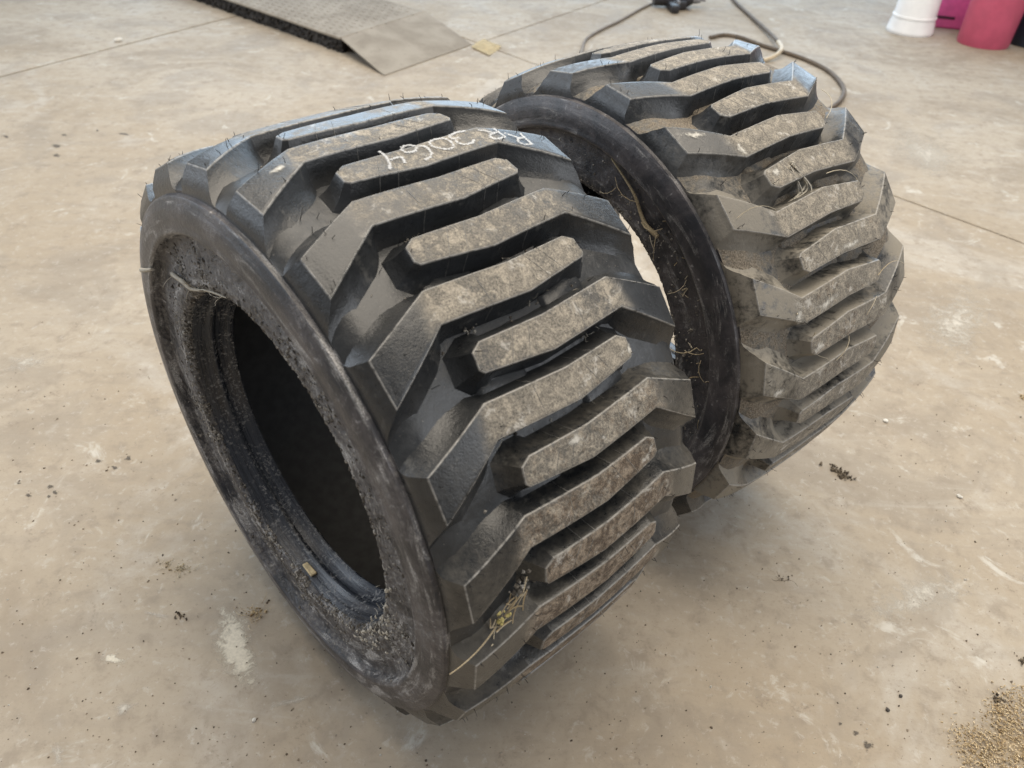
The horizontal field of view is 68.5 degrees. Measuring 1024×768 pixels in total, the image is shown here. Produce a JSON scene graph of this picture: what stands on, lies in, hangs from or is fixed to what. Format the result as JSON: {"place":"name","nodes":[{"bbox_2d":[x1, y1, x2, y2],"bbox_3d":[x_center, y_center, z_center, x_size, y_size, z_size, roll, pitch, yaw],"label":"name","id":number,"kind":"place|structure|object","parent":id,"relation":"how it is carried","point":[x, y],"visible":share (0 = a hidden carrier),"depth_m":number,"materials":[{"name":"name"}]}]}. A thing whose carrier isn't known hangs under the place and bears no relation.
{"place":"outdoors","nodes":[
{"label":"outdoors","id":0,"kind":"place"},
{"bbox_2d":[0,0,1023,767],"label":"floor","id":1,"kind":"structure","parent":0,"point":[96,128],"depth_m":1.45,"materials":[{"name":"concrete"}]},
{"bbox_2d":[114,37,122,41],"bbox_3d":[-1.941,-1.696,3.707,0.020,0.020,0.040,33,47,32],"label":"pebble","id":2,"kind":"object","parent":1,"relation":"on","point":[119,39],"visible":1,"depth_m":3.70,"materials":[{"name":"stone"}]},
{"bbox_2d":[174,611,186,620],"bbox_3d":[-0.535,0.375,1.215,0.026,0.007,0.014,11,39,10],"label":"dirt crumb","id":3,"kind":"object","parent":1,"relation":"on","point":[179,614],"visible":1,"depth_m":1.22,"materials":[{"name":"soil"}]},
{"bbox_2d":[156,553,205,578],"bbox_3d":[-0.575,0.314,1.287,0.093,0.010,0.049,10,39,9],"label":"chaff tuft","id":4,"kind":"object","parent":1,"relation":"on","point":[181,569],"visible":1,"depth_m":1.29,"materials":[{"name":"plant"}]},
{"bbox_2d":[234,592,270,637],"bbox_3d":[-0.415,0.372,1.221,0.056,0.014,0.070,-20,44,-26],"label":"chaff tuft","id":5,"kind":"object","parent":1,"relation":"on","point":[256,612],"visible":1,"depth_m":1.22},
{"bbox_2d":[196,0,471,75],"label":"drive on platform","id":6,"kind":"object","parent":1,"relation":"on","point":[384,37],"visible":1,"depth_m":3.90,"materials":[{"name":"metal"}]},
{"bbox_2d":[138,96,699,725],"bbox_3d":[-0.161,0.031,1.047,0.393,0.785,0.790,-29,48,-33],"label":"tyre","id":7,"kind":"object","parent":1,"relation":"on","point":[426,370],"visible":1,"depth_m":0.76,"materials":[{"name":"rubber"}]},
{"bbox_2d":[139,267,227,302],"bbox_3d":[-0.401,-0.122,0.912,0.025,0.072,0.243,-30,49,-34],"label":"fibre strand","id":8,"kind":"object","parent":7,"relation":"attached to","point":[174,275],"visible":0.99,"depth_m":0.90},
{"bbox_2d":[303,562,316,576],"bbox_3d":[-0.296,0.271,1.098,0.010,0.004,0.026,-28,49,-33],"label":"wood chip","id":9,"kind":"object","parent":7,"relation":"on","point":[310,570],"visible":1,"depth_m":1.10,"materials":[{"name":"beige wood"}]},
{"bbox_2d":[342,585,394,653],"bbox_3d":[-0.177,0.270,0.907,0.014,0.213,0.146,-26,47,-31],"label":"lint tuft","id":10,"kind":"object","parent":7,"relation":"on","point":[386,590],"visible":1,"depth_m":0.90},
{"bbox_2d":[450,576,527,674],"bbox_3d":[-0.018,0.237,0.729,0.018,0.060,0.103,31,46,30],"label":"straw tuft","id":11,"kind":"object","parent":7,"relation":"on","point":[509,610],"visible":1,"depth_m":0.74,"materials":[{"name":"beige plant"}]},
{"bbox_2d":[496,610,511,625],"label":"yellow flakes","id":12,"kind":"object","parent":11,"relation":"attached to","point":[500,621],"visible":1,"depth_m":0.74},
{"bbox_2d":[508,569,535,603],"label":"soil clods","id":13,"kind":"object","parent":7,"relation":"on","point":[519,590],"visible":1,"depth_m":0.75,"materials":[{"name":"grey soil"}]},
{"bbox_2d":[471,39,500,54],"bbox_3d":[-0.132,-1.743,3.884,0.140,0.012,0.277,15,40,14],"label":"cardboard scrap","id":14,"kind":"object","parent":1,"relation":"on","point":[486,47],"visible":1,"depth_m":3.88,"materials":[{"name":"beige cardboard"}]},
{"bbox_2d":[0,77,1023,767],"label":"floor grit","id":15,"kind":"object","parent":1,"relation":"on","point":[576,661],"visible":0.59,"depth_m":1.19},
{"bbox_2d":[580,2,652,52],"bbox_3d":[0.561,-2.019,4.269,0.124,0.016,1.522,16,40,16],"label":"electric cable","id":16,"kind":"object","parent":1,"relation":"on","point":[610,25],"visible":0.89,"depth_m":4.32,"materials":[{"name":"rubber"}]},
{"bbox_2d":[652,0,705,12],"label":"power tool","id":17,"kind":"object","parent":1,"relation":"on","point":[674,6],"visible":1,"depth_m":4.70,"materials":[{"name":"black plastic"}]},
{"bbox_2d":[478,29,905,516],"bbox_3d":[0.231,-0.183,1.336,0.393,0.788,0.791,-25,47,-31],"label":"tyre","id":18,"kind":"object","parent":1,"relation":"on","point":[701,142],"visible":0.55,"depth_m":1.02,"materials":[{"name":"rubber"}]},
{"bbox_2d":[601,158,708,427],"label":"straw strands","id":19,"kind":"object","parent":18,"relation":"on","point":[646,226],"visible":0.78,"depth_m":1.02},
{"bbox_2d":[788,161,811,201],"bbox_3d":[0.375,-0.264,0.993,0.047,0.056,0.029,-24,46,-29],"label":"string scrap","id":20,"kind":"object","parent":18,"relation":"on","point":[806,183],"visible":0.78,"depth_m":1.00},
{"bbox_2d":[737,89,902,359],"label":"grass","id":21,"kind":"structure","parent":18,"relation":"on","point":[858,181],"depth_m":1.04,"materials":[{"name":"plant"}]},
{"bbox_2d":[732,0,783,61],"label":"air hose","id":22,"kind":"object","parent":1,"relation":"on","point":[767,31],"visible":0.84,"depth_m":4.26,"materials":[{"name":"rubber"}]},
{"bbox_2d":[709,33,845,107],"bbox_3d":[1.385,-1.554,3.736,0.425,0.020,1.373,-3,39,-7],"label":"air hose","id":23,"kind":"object","parent":1,"relation":"on","point":[839,81],"visible":0.82,"depth_m":3.94,"materials":[{"name":"rubber"}]},
{"bbox_2d":[819,461,855,480],"bbox_3d":[0.665,0.177,1.535,0.031,0.013,0.071,-26,47,-31],"label":"dirt clump","id":24,"kind":"object","parent":1,"relation":"on","point":[839,472],"visible":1,"depth_m":1.53,"materials":[{"name":"soil"}]},
{"bbox_2d":[886,0,941,37],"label":"white bucket","id":25,"kind":"object","parent":1,"relation":"on","point":[914,18],"visible":1,"depth_m":4.38,"materials":[{"name":"plastic"}]},
{"bbox_2d":[935,0,969,29],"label":"pink box","id":26,"kind":"object","parent":1,"relation":"on","point":[951,14],"visible":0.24,"depth_m":4.57,"materials":[{"name":"plastic"}]},
{"bbox_2d":[941,679,1023,767],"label":"grain spill","id":27,"kind":"object","parent":1,"relation":"on","point":[999,718],"visible":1,"depth_m":1.11,"materials":[{"name":"beige food"}]},
{"bbox_2d":[957,0,1023,49],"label":"red tub","id":28,"kind":"object","parent":1,"relation":"on","point":[989,24],"visible":1,"depth_m":4.20,"materials":[{"name":"plastic"}]},
{"bbox_2d":[993,692,1005,703],"bbox_3d":[0.749,0.486,1.158,0.019,0.010,0.019,33,48,32],"label":"dirt crumb","id":29,"kind":"object","parent":1,"relation":"on","point":[995,698],"visible":1,"depth_m":1.16,"materials":[{"name":"soil"}]},
{"bbox_2d":[1010,14,1023,47],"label":"navy bucket","id":30,"kind":"object","parent":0,"point":[1018,39],"visible":0.47,"depth_m":4.32,"materials":[{"name":"plastic"}]}
]}

